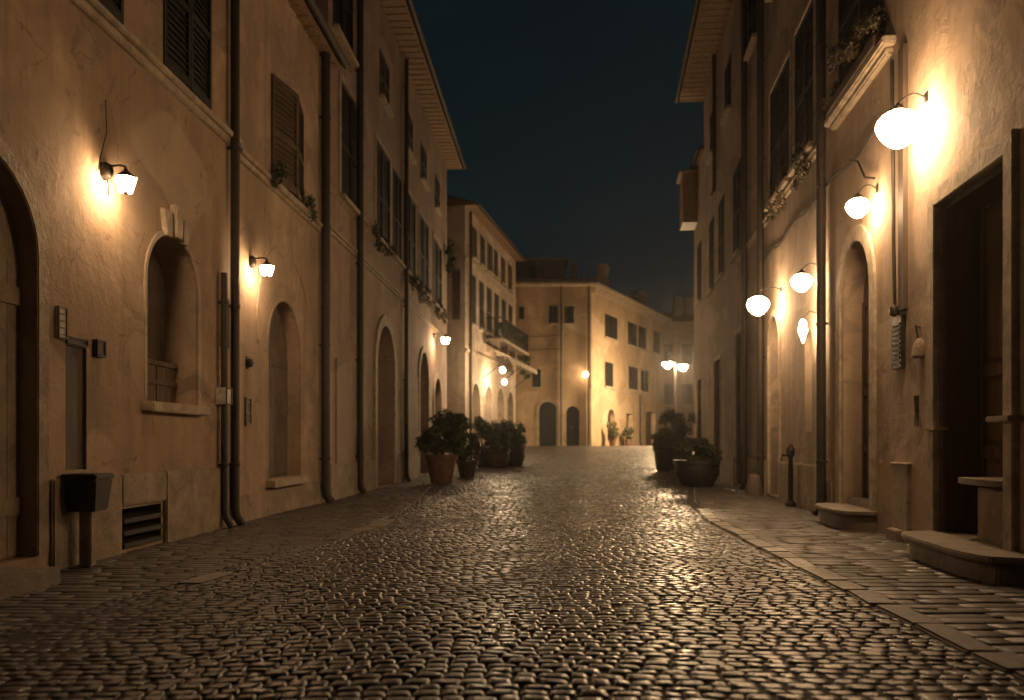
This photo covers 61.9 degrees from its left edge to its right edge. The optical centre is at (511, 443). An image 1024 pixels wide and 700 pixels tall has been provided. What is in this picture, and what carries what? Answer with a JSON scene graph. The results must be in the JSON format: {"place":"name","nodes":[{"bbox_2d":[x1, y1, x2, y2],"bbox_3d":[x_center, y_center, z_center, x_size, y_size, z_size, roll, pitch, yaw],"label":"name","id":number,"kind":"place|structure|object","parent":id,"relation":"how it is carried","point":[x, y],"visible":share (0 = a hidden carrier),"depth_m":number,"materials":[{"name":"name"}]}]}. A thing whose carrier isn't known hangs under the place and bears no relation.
{"place":"outdoors","nodes":[
{"label":"outdoors","id":0,"kind":"place"},
{"bbox_2d":[0,473,431,633],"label":"pavement","id":1,"kind":"structure","parent":0,"point":[78,582],"depth_m":8.50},
{"bbox_2d":[60,473,113,566],"bbox_3d":[-3.793,0.685,7.631,0.320,0.830,0.360,0,0,0],"label":"litter bin","id":2,"kind":"object","parent":1,"relation":"on","point":[87,495],"visible":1,"depth_m":7.57,"materials":[{"name":"metal"}]},
{"bbox_2d":[0,446,1023,699],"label":"road","id":3,"kind":"structure","parent":0,"point":[856,624],"depth_m":5.27,"materials":[{"name":"stone"}]},
{"bbox_2d":[456,431,483,476],"bbox_3d":[-1.381,0.329,27.063,1.013,1.440,0.982,0,0,0],"label":"potted shrub","id":4,"kind":"object","parent":3,"relation":"on","point":[466,466],"visible":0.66,"depth_m":26.79,"materials":[{"name":"green plant"}]},
{"bbox_2d":[468,414,497,466],"bbox_3d":[-1.087,-0.120,32.142,1.172,2.025,1.230,0,0,0],"label":"potted shrub","id":5,"kind":"object","parent":3,"relation":"on","point":[482,427],"visible":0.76,"depth_m":31.91,"materials":[{"name":"green plant"}]},
{"bbox_2d":[485,418,516,467],"bbox_3d":[-0.420,-0.025,31.946,1.182,1.848,1.152,0,0,27],"label":"potted shrub","id":6,"kind":"object","parent":3,"relation":"on","point":[498,456],"visible":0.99,"depth_m":31.68,"materials":[{"name":"green plant"}]},
{"bbox_2d":[501,423,527,465],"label":"potted shrub","id":7,"kind":"object","parent":3,"relation":"on","point":[517,454],"visible":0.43,"depth_m":32.69,"materials":[{"name":"green plant"}]},
{"bbox_2d":[607,421,619,445],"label":"potted shrub","id":8,"kind":"object","parent":3,"relation":"on","point":[611,439],"visible":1,"depth_m":48.22,"materials":[{"name":"green plant"}]},
{"bbox_2d":[650,428,678,470],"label":"potted shrub","id":9,"kind":"object","parent":3,"relation":"on","point":[663,441],"visible":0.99,"depth_m":29.76,"materials":[{"name":"green plant"}]},
{"bbox_2d":[657,408,696,468],"bbox_3d":[5.995,-0.201,31.240,1.564,2.260,1.544,0,0,0],"label":"potted shrub","id":10,"kind":"object","parent":3,"relation":"on","point":[680,428],"visible":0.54,"depth_m":31.02,"materials":[{"name":"green plant"}]},
{"bbox_2d":[0,446,1023,699],"bbox_3d":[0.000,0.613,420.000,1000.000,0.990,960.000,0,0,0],"label":"ground","id":11,"kind":"structure","parent":0,"point":[34,636],"depth_m":5.19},
{"bbox_2d":[0,0,245,600],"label":"town house","id":12,"kind":"structure","parent":11,"relation":"on","point":[143,280],"depth_m":8.48,"materials":[{"name":"paint"}]},
{"bbox_2d":[0,137,48,559],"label":"door","id":13,"kind":"structure","parent":12,"relation":"in","point":[9,263],"depth_m":7.10,"materials":[{"name":"wood"}]},
{"bbox_2d":[55,305,67,339],"bbox_3d":[-3.954,-1.060,7.489,0.042,0.280,0.140,0,0,3],"label":"wall plaque","id":14,"kind":"object","parent":12,"relation":"attached to","point":[61,322],"depth_m":7.47,"materials":[{"name":"stone"}]},
{"bbox_2d":[66,345,82,469],"bbox_3d":[-4.027,-0.320,7.753,0.080,1.200,0.420,0,0,3],"label":"utility door","id":15,"kind":"structure","parent":12,"relation":"in","point":[74,355],"depth_m":7.78,"materials":[{"name":"paint"}]},
{"bbox_2d":[66,336,88,347],"bbox_3d":[-3.950,-0.925,7.750,0.025,0.070,0.340,0,0,3],"label":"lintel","id":16,"kind":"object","parent":12,"relation":"attached to","point":[72,340],"depth_m":7.75,"materials":[{"name":"stone"}]},
{"bbox_2d":[92,339,106,357],"bbox_3d":[-3.917,-0.900,8.099,0.057,0.160,0.160,0,0,3],"label":"door bell panel","id":17,"kind":"object","parent":12,"relation":"attached to","point":[99,348],"visible":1,"depth_m":8.07,"materials":[{"name":"paint"}]},
{"bbox_2d":[98,0,123,24],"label":"window","id":18,"kind":"structure","parent":12,"relation":"in","point":[116,7],"depth_m":8.46,"materials":[{"name":"black glass"}]},
{"bbox_2d":[100,162,137,194],"bbox_3d":[-3.793,-2.551,8.206,0.392,0.320,0.203,0,0,0],"label":"wall lantern","id":19,"kind":"object","parent":12,"relation":"attached to","point":[125,179],"depth_m":8.16,"materials":[{"name":"glass"}]},
{"bbox_2d":[142,204,210,415],"bbox_3d":[-4.038,-1.520,9.751,0.600,2.360,1.507,0,0,3],"label":"blind window","id":20,"kind":"structure","parent":12,"relation":"in","point":[174,226],"depth_m":10.00,"materials":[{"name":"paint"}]},
{"bbox_2d":[163,0,211,109],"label":"window","id":21,"kind":"structure","parent":12,"relation":"in","point":[186,34],"depth_m":10.10,"materials":[{"name":"brown wood"}]},
{"bbox_2d":[216,387,232,404],"bbox_3d":[-3.724,-0.610,11.042,0.147,0.220,0.190,0,0,3],"label":"meter box","id":22,"kind":"object","parent":12,"relation":"attached to","point":[224,395],"visible":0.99,"depth_m":10.95,"materials":[{"name":"metal"}]},
{"bbox_2d":[177,519,395,584],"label":"kerb","id":23,"kind":"structure","parent":11,"relation":"on","point":[205,578],"depth_m":9.38,"materials":[{"name":"stone"}]},
{"bbox_2d":[240,0,349,520],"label":"town house","id":24,"kind":"structure","parent":11,"relation":"on","point":[291,53],"depth_m":13.88,"materials":[{"name":"beige paint"}]},
{"bbox_2d":[244,397,251,425],"bbox_3d":[-3.729,-0.450,12.054,0.037,0.400,0.210,0,0,3],"label":"wall plaque","id":25,"kind":"object","parent":24,"relation":"attached to","point":[247,411],"depth_m":12.02,"materials":[{"name":"paint"}]},
{"bbox_2d":[249,255,274,277],"bbox_3d":[-3.586,-2.526,12.169,0.409,0.314,0.198,0,0,0],"label":"wall lantern","id":26,"kind":"object","parent":24,"relation":"attached to","point":[266,267],"depth_m":12.13,"materials":[{"name":"glass"}]},
{"bbox_2d":[270,161,289,188],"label":"sill plant","id":27,"kind":"object","parent":24,"relation":"attached to","point":[280,175],"visible":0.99,"depth_m":13.03,"materials":[{"name":"green plant"}]},
{"bbox_2d":[266,297,309,487],"bbox_3d":[-3.746,-0.845,13.780,0.460,3.030,1.852,0,0,3],"label":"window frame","id":28,"kind":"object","parent":24,"relation":"in","point":[276,340],"depth_m":14.02,"materials":[{"name":"stone"}]},
{"bbox_2d":[271,73,310,216],"bbox_3d":[-3.659,-4.810,13.875,0.385,1.780,1.792,0,0,3],"label":"window","id":29,"kind":"structure","parent":24,"relation":"in","point":[287,114],"depth_m":13.58,"materials":[{"name":"brown wood"}]},
{"bbox_2d":[295,188,318,222],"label":"sill plant","id":30,"kind":"object","parent":24,"relation":"attached to","point":[309,201],"visible":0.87,"depth_m":14.65,"materials":[{"name":"green plant"}]},
{"bbox_2d":[316,0,465,499],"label":"town house","id":31,"kind":"structure","parent":11,"relation":"on","point":[395,152],"depth_m":22.05,"materials":[{"name":"paint"}]},
{"bbox_2d":[332,0,358,67],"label":"window","id":32,"kind":"structure","parent":31,"relation":"in","point":[342,25],"depth_m":17.58,"materials":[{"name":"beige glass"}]},
{"bbox_2d":[338,71,366,222],"bbox_3d":[-3.395,-6.223,18.198,0.180,2.545,2.107,0,0,3],"label":"window","id":33,"kind":"structure","parent":31,"relation":"in","point":[347,102],"depth_m":17.90,"materials":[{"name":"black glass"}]},
{"bbox_2d":[372,221,395,256],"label":"sill plant","id":34,"kind":"object","parent":31,"relation":"attached to","point":[380,245],"visible":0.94,"depth_m":20.50,"materials":[{"name":"green plant"}]},
{"bbox_2d":[374,130,394,255],"bbox_3d":[-3.228,-6.248,21.548,0.180,2.595,2.007,0,0,3],"label":"window","id":35,"kind":"structure","parent":31,"relation":"in","point":[382,159],"depth_m":21.49,"materials":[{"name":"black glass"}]},
{"bbox_2d":[374,315,396,487],"bbox_3d":[-3.241,-1.100,21.875,0.080,4.360,2.814,0,0,3],"label":"door frame","id":36,"kind":"structure","parent":31,"relation":"in","point":[384,321],"depth_m":21.54,"materials":[{"name":"stone"}]},
{"bbox_2d":[379,48,393,118],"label":"window","id":37,"kind":"structure","parent":31,"relation":"in","point":[384,96],"depth_m":21.72,"materials":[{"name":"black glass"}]},
{"bbox_2d":[392,167,405,268],"bbox_3d":[-3.129,-6.185,23.523,0.180,2.470,1.392,0,0,3],"label":"window","id":38,"kind":"structure","parent":31,"relation":"in","point":[397,183],"depth_m":23.51,"materials":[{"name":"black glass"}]},
{"bbox_2d":[409,114,416,164],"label":"window","id":39,"kind":"structure","parent":31,"relation":"in","point":[411,155],"depth_m":25.73,"materials":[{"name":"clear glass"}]},
{"bbox_2d":[409,190,418,284],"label":"window","id":40,"kind":"structure","parent":31,"relation":"in","point":[412,202],"depth_m":26.21,"materials":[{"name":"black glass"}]},
{"bbox_2d":[403,269,431,307],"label":"sill plant","id":41,"kind":"object","parent":31,"relation":"attached to","point":[413,282],"visible":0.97,"depth_m":26.96,"materials":[{"name":"green plant"}]},
{"bbox_2d":[418,347,429,474],"bbox_3d":[-2.923,-1.091,28.249,0.080,4.218,2.303,0,0,3],"label":"door frame","id":42,"kind":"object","parent":31,"relation":"in","point":[423,350],"depth_m":27.73,"materials":[{"name":"brown wood"}]},
{"bbox_2d":[418,205,431,298],"bbox_3d":[-2.895,-6.248,28.198,0.180,2.595,2.307,0,0,3],"label":"window","id":43,"kind":"structure","parent":31,"relation":"in","point":[423,225],"depth_m":28.17,"materials":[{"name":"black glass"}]},
{"bbox_2d":[420,142,429,190],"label":"window","id":44,"kind":"structure","parent":31,"relation":"in","point":[423,177],"depth_m":28.21,"materials":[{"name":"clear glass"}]},
{"bbox_2d":[432,231,443,312],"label":"window","id":45,"kind":"structure","parent":31,"relation":"in","point":[436,246],"depth_m":31.49,"materials":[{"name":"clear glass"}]},
{"bbox_2d":[433,373,442,454],"bbox_3d":[-2.758,-0.836,31.549,0.080,3.528,2.303,0,0,3],"label":"door","id":46,"kind":"structure","parent":31,"relation":"in","point":[437,376],"depth_m":31.28,"materials":[{"name":"brown wood"}]},
{"bbox_2d":[435,173,442,216],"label":"window","id":47,"kind":"structure","parent":31,"relation":"in","point":[437,184],"depth_m":31.54,"materials":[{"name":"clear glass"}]},
{"bbox_2d":[434,297,447,325],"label":"sill plant","id":48,"kind":"object","parent":31,"relation":"attached to","point":[442,316],"visible":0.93,"depth_m":31.84,"materials":[{"name":"green plant"}]},
{"bbox_2d":[445,239,456,272],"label":"sill plant","id":49,"kind":"object","parent":31,"relation":"attached to","point":[449,252],"visible":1,"depth_m":33.68,"materials":[{"name":"green plant"}]},
{"bbox_2d":[414,408,470,483],"bbox_3d":[-1.876,0.054,23.354,1.570,2.069,1.762,0,0,0],"label":"potted shrub","id":50,"kind":"object","parent":11,"relation":"on","point":[450,428],"visible":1,"depth_m":23.00,"materials":[{"name":"green plant"}]},
{"bbox_2d":[447,195,536,460],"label":"town house","id":51,"kind":"structure","parent":11,"relation":"on","point":[481,284],"depth_m":38.17,"materials":[{"name":"paint"}]},
{"bbox_2d":[452,269,459,319],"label":"end window","id":52,"kind":"structure","parent":51,"relation":"in","point":[456,272],"depth_m":35.46,"materials":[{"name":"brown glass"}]},
{"bbox_2d":[472,274,478,327],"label":"window","id":53,"kind":"structure","parent":51,"relation":"in","point":[473,277],"depth_m":36.89,"materials":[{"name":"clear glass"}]},
{"bbox_2d":[472,226,479,262],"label":"window","id":54,"kind":"structure","parent":51,"relation":"in","point":[474,232],"depth_m":37.06,"materials":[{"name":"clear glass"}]},
{"bbox_2d":[479,280,486,332],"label":"window","id":55,"kind":"structure","parent":51,"relation":"in","point":[481,285],"depth_m":38.36,"materials":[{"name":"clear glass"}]},
{"bbox_2d":[480,234,487,269],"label":"window","id":56,"kind":"structure","parent":51,"relation":"in","point":[482,240],"depth_m":38.55,"materials":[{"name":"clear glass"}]},
{"bbox_2d":[486,287,493,336],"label":"window","id":57,"kind":"structure","parent":51,"relation":"in","point":[489,292],"depth_m":39.97,"materials":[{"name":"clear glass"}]},
{"bbox_2d":[487,241,494,276],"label":"window","id":58,"kind":"structure","parent":51,"relation":"in","point":[489,248],"depth_m":40.04,"materials":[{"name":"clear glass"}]},
{"bbox_2d":[494,292,498,337],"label":"window","id":59,"kind":"structure","parent":51,"relation":"in","point":[496,298],"depth_m":41.49,"materials":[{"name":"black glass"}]},
{"bbox_2d":[516,258,671,445],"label":"corner house","id":60,"kind":"structure","parent":11,"relation":"on","point":[603,334],"depth_m":47.33,"materials":[{"name":"yellow paint"}]},
{"bbox_2d":[531,368,541,388],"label":"window","id":61,"kind":"structure","parent":60,"relation":"in","point":[536,379],"depth_m":46.98,"materials":[{"name":"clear glass"}]},
{"bbox_2d":[537,399,558,445],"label":"door","id":62,"kind":"structure","parent":60,"relation":"in","point":[547,413],"depth_m":47.33,"materials":[{"name":"brown paint"}]},
{"bbox_2d":[547,304,559,324],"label":"window","id":63,"kind":"structure","parent":60,"relation":"in","point":[552,309],"depth_m":46.98,"materials":[{"name":"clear glass"}]},
{"bbox_2d":[563,304,575,324],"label":"window","id":64,"kind":"structure","parent":60,"relation":"in","point":[568,309],"depth_m":46.98,"materials":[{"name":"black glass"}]},
{"bbox_2d":[566,406,578,445],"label":"door","id":65,"kind":"structure","parent":60,"relation":"in","point":[572,414],"depth_m":47.28,"materials":[{"name":"brown paint"}]},
{"bbox_2d":[604,361,614,388],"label":"window","id":66,"kind":"structure","parent":60,"relation":"in","point":[608,366],"depth_m":49.58,"materials":[{"name":"brown glass"}]},
{"bbox_2d":[604,314,619,341],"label":"window","id":67,"kind":"structure","parent":60,"relation":"in","point":[610,321],"depth_m":49.94,"materials":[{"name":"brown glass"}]},
{"bbox_2d":[627,321,638,348],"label":"window","id":68,"kind":"structure","parent":60,"relation":"in","point":[632,328],"depth_m":53.64,"materials":[{"name":"brown glass"}]},
{"bbox_2d":[628,366,639,391],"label":"window","id":69,"kind":"structure","parent":60,"relation":"in","point":[633,372],"depth_m":53.83,"materials":[{"name":"brown glass"}]},
{"bbox_2d":[638,326,647,351],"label":"window","id":70,"kind":"structure","parent":60,"relation":"in","point":[641,331],"depth_m":55.52,"materials":[{"name":"brown glass"}]},
{"bbox_2d":[640,369,650,393],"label":"window","id":71,"kind":"structure","parent":60,"relation":"in","point":[644,373],"depth_m":56.00,"materials":[{"name":"brown glass"}]},
{"bbox_2d":[646,412,650,444],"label":"door","id":72,"kind":"structure","parent":60,"relation":"in","point":[648,415],"depth_m":57.82,"materials":[{"name":"brown wood"}]},
{"bbox_2d":[622,427,633,445],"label":"potted shrub","id":73,"kind":"object","parent":11,"relation":"on","point":[628,437],"visible":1,"depth_m":50.84,"materials":[{"name":"green plant"}]},
{"bbox_2d":[663,352,687,431],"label":"street lamp","id":74,"kind":"object","parent":11,"relation":"on","point":[682,364],"visible":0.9,"depth_m":45.94,"materials":[{"name":"metal"}]},
{"bbox_2d":[662,296,693,443],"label":"town house","id":75,"kind":"structure","parent":11,"relation":"on","point":[679,332],"depth_m":68.00,"materials":[{"name":"paint"}]},
{"bbox_2d":[664,384,673,405],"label":"window","id":76,"kind":"structure","parent":75,"relation":"in","point":[668,388],"depth_m":68.00,"materials":[{"name":"brown glass"}]},
{"bbox_2d":[681,384,692,405],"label":"window","id":77,"kind":"structure","parent":75,"relation":"in","point":[686,388],"depth_m":67.99,"materials":[{"name":"brown glass"}]},
{"bbox_2d":[682,344,692,365],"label":"window","id":78,"kind":"structure","parent":75,"relation":"in","point":[686,348],"depth_m":68.00,"materials":[{"name":"glass"}]},
{"bbox_2d":[676,146,703,453],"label":"town house","id":79,"kind":"structure","parent":11,"relation":"on","point":[690,181],"depth_m":31.18,"materials":[{"name":"paint"}]},
{"bbox_2d":[694,239,701,307],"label":"window","id":80,"kind":"structure","parent":79,"relation":"in","point":[699,248],"depth_m":30.64,"materials":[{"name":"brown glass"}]},
{"bbox_2d":[674,0,819,513],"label":"town house","id":81,"kind":"structure","parent":11,"relation":"on","point":[747,75],"depth_m":18.13,"materials":[{"name":"paint"}]},
{"bbox_2d":[705,215,713,297],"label":"window","id":82,"kind":"structure","parent":81,"relation":"in","point":[711,226],"depth_m":27.10,"materials":[{"name":"brown glass"}]},
{"bbox_2d":[713,354,720,450],"bbox_3d":[6.195,-0.810,25.700,0.065,3.620,1.650,0,0,6],"label":"door","id":83,"kind":"structure","parent":81,"relation":"in","point":[718,357],"depth_m":26.40,"materials":[{"name":"brown wood"}]},
{"bbox_2d":[714,194,724,284],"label":"window","id":84,"kind":"structure","parent":81,"relation":"in","point":[721,273],"depth_m":24.79,"materials":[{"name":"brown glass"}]},
{"bbox_2d":[720,53,731,125],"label":"window","id":85,"kind":"structure","parent":81,"relation":"in","point":[728,105],"depth_m":23.49,"materials":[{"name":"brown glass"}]},
{"bbox_2d":[728,158,740,263],"bbox_3d":[5.739,-5.935,21.904,0.180,2.370,1.449,0,0,6],"label":"window","id":86,"kind":"structure","parent":81,"relation":"in","point":[737,173],"depth_m":21.84,"materials":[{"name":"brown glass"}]},
{"bbox_2d":[735,326,740,483],"bbox_3d":[5.705,-0.935,21.250,0.065,3.970,1.750,0,0,6],"label":"drainpipe","id":87,"kind":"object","parent":81,"relation":"in","point":[737,331],"depth_m":22.00,"materials":[{"name":"brown metal"}]},
{"bbox_2d":[743,0,756,62],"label":"window","id":88,"kind":"structure","parent":81,"relation":"in","point":[752,4],"depth_m":19.52,"materials":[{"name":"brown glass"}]},
{"bbox_2d":[747,286,781,315],"bbox_3d":[4.853,-2.735,16.417,0.662,0.555,0.424,0,0,0],"label":"wall lamp","id":89,"kind":"object","parent":81,"relation":"attached to","point":[757,304],"visible":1,"depth_m":16.29,"materials":[{"name":"glass"}]},
{"bbox_2d":[766,310,780,497],"bbox_3d":[5.246,-0.810,17.075,0.065,3.720,1.338,0,0,6],"label":"door frame","id":90,"kind":"structure","parent":81,"relation":"in","point":[774,314],"depth_m":17.55,"materials":[{"name":"beige stone"}]},
{"bbox_2d":[765,168,787,224],"bbox_3d":[5.117,-4.728,16.420,0.320,0.784,1.554,0,0,6],"label":"sill plant","id":91,"kind":"object","parent":81,"relation":"attached to","point":[770,209],"visible":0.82,"depth_m":16.31,"materials":[{"name":"green plant"}]},
{"bbox_2d":[764,44,791,211],"bbox_3d":[5.142,-5.987,16.479,0.180,2.475,2.127,0,0,6],"label":"window","id":92,"kind":"structure","parent":81,"relation":"in","point":[780,91],"depth_m":16.41,"materials":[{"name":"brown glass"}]},
{"bbox_2d":[789,142,811,189],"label":"sill plant","id":93,"kind":"object","parent":81,"relation":"attached to","point":[804,169],"visible":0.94,"depth_m":14.40,"materials":[{"name":"green plant"}]},
{"bbox_2d":[787,0,815,176],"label":"window","id":94,"kind":"structure","parent":81,"relation":"in","point":[804,34],"depth_m":14.36,"materials":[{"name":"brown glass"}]},
{"bbox_2d":[791,263,815,291],"bbox_3d":[4.633,-2.620,13.465,0.456,0.460,0.329,0,0,0],"label":"wall lamp","id":95,"kind":"object","parent":81,"relation":"attached to","point":[801,280],"visible":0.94,"depth_m":13.37,"materials":[{"name":"glass"}]},
{"bbox_2d":[798,310,815,342],"bbox_3d":[4.716,-1.865,13.605,0.285,0.518,0.139,0,0,22],"label":"wall lantern","id":96,"kind":"object","parent":81,"relation":"attached to","point":[802,329],"depth_m":13.61,"materials":[{"name":"glass"}]},
{"bbox_2d":[762,108,890,261],"bbox_3d":[4.853,-3.592,13.956,0.048,0.650,8.152,0,0,6],"label":"wall cable","id":97,"kind":"object","parent":81,"relation":"attached to","point":[853,160],"depth_m":11.88,"materials":[{"name":"metal"}]},
{"bbox_2d":[695,508,1023,680],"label":"kerb","id":98,"kind":"structure","parent":11,"relation":"on","point":[1010,662],"depth_m":5.60,"materials":[{"name":"stone"}]},
{"bbox_2d":[811,0,1023,585],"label":"town house","id":99,"kind":"structure","parent":11,"relation":"on","point":[923,457],"depth_m":8.75,"materials":[{"name":"beige paint"}]},
{"bbox_2d":[820,5,889,115],"bbox_3d":[4.451,-5.142,11.272,0.331,0.756,2.304,0,0,6],"label":"sill plant","id":100,"kind":"object","parent":99,"relation":"on","point":[842,55],"visible":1,"depth_m":11.04,"materials":[{"name":"green plant"}]},
{"bbox_2d":[835,224,875,511],"bbox_3d":[4.812,-1.010,11.506,0.410,3.860,1.801,0,0,6],"label":"door frame","id":101,"kind":"structure","parent":99,"relation":"in","point":[858,232],"depth_m":11.96,"materials":[{"name":"stone"}]},
{"bbox_2d":[838,0,884,84],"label":"window","id":102,"kind":"structure","parent":99,"relation":"in","point":[848,10],"depth_m":11.69,"materials":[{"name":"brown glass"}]},
{"bbox_2d":[845,184,878,217],"bbox_3d":[4.334,-3.007,10.575,0.378,0.418,0.285,0,0,33],"label":"wall lamp","id":103,"kind":"object","parent":99,"relation":"attached to","point":[858,205],"visible":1,"depth_m":10.53,"materials":[{"name":"glass"}]},
{"bbox_2d":[889,304,905,369],"bbox_3d":[4.393,-1.225,9.755,0.110,0.750,0.342,0,0,6],"label":"intercom panel","id":104,"kind":"object","parent":99,"relation":"attached to","point":[898,341],"visible":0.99,"depth_m":9.68,"materials":[{"name":"metal"}]},
{"bbox_2d":[875,91,927,148],"bbox_3d":[4.072,-3.398,8.979,0.449,0.580,0.466,0,0,-41],"label":"wall lamp","id":105,"kind":"object","parent":99,"relation":"attached to","point":[898,125],"visible":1,"depth_m":8.86,"materials":[{"name":"glass"}]},
{"bbox_2d":[911,325,924,357],"bbox_3d":[4.339,-1.087,9.083,0.160,0.355,0.160,0,0,0],"label":"door bell","id":106,"kind":"object","parent":99,"relation":"attached to","point":[918,349],"depth_m":9.04,"materials":[{"name":"paint"}]},
{"bbox_2d":[927,128,1019,550],"bbox_3d":[4.444,-0.815,7.847,0.540,3.510,1.851,0,0,6],"label":"door frame","id":107,"kind":"structure","parent":99,"relation":"in","point":[1000,219],"depth_m":8.16,"materials":[{"name":"brown wood"}]},
{"bbox_2d":[413,0,703,312],"label":"sky","id":108,"kind":"structure","parent":0,"point":[572,135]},
{"bbox_2d":[693,479,1023,656],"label":"pavement","id":109,"kind":"structure","parent":0,"point":[969,607],"depth_m":7.48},
{"bbox_2d":[670,437,722,485],"bbox_3d":[4.767,0.453,21.983,1.373,1.270,1.344,0,0,0],"label":"potted shrub","id":110,"kind":"object","parent":109,"relation":"on","point":[697,469],"visible":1,"depth_m":21.59,"materials":[{"name":"green plant"}]},
{"bbox_2d":[746,474,761,495],"bbox_3d":[5.096,0.880,17.977,0.340,0.480,0.332,0,0,0],"label":"bollard","id":111,"kind":"object","parent":109,"relation":"on","point":[753,487],"visible":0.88,"depth_m":17.85,"materials":[{"name":"stone"}]},
{"bbox_2d":[780,443,795,506],"bbox_3d":[4.820,0.550,14.915,0.279,1.100,0.180,0,0,0],"label":"standpipe","id":112,"kind":"object","parent":109,"relation":"on","point":[790,454],"visible":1,"depth_m":14.88,"materials":[{"name":"metal"}]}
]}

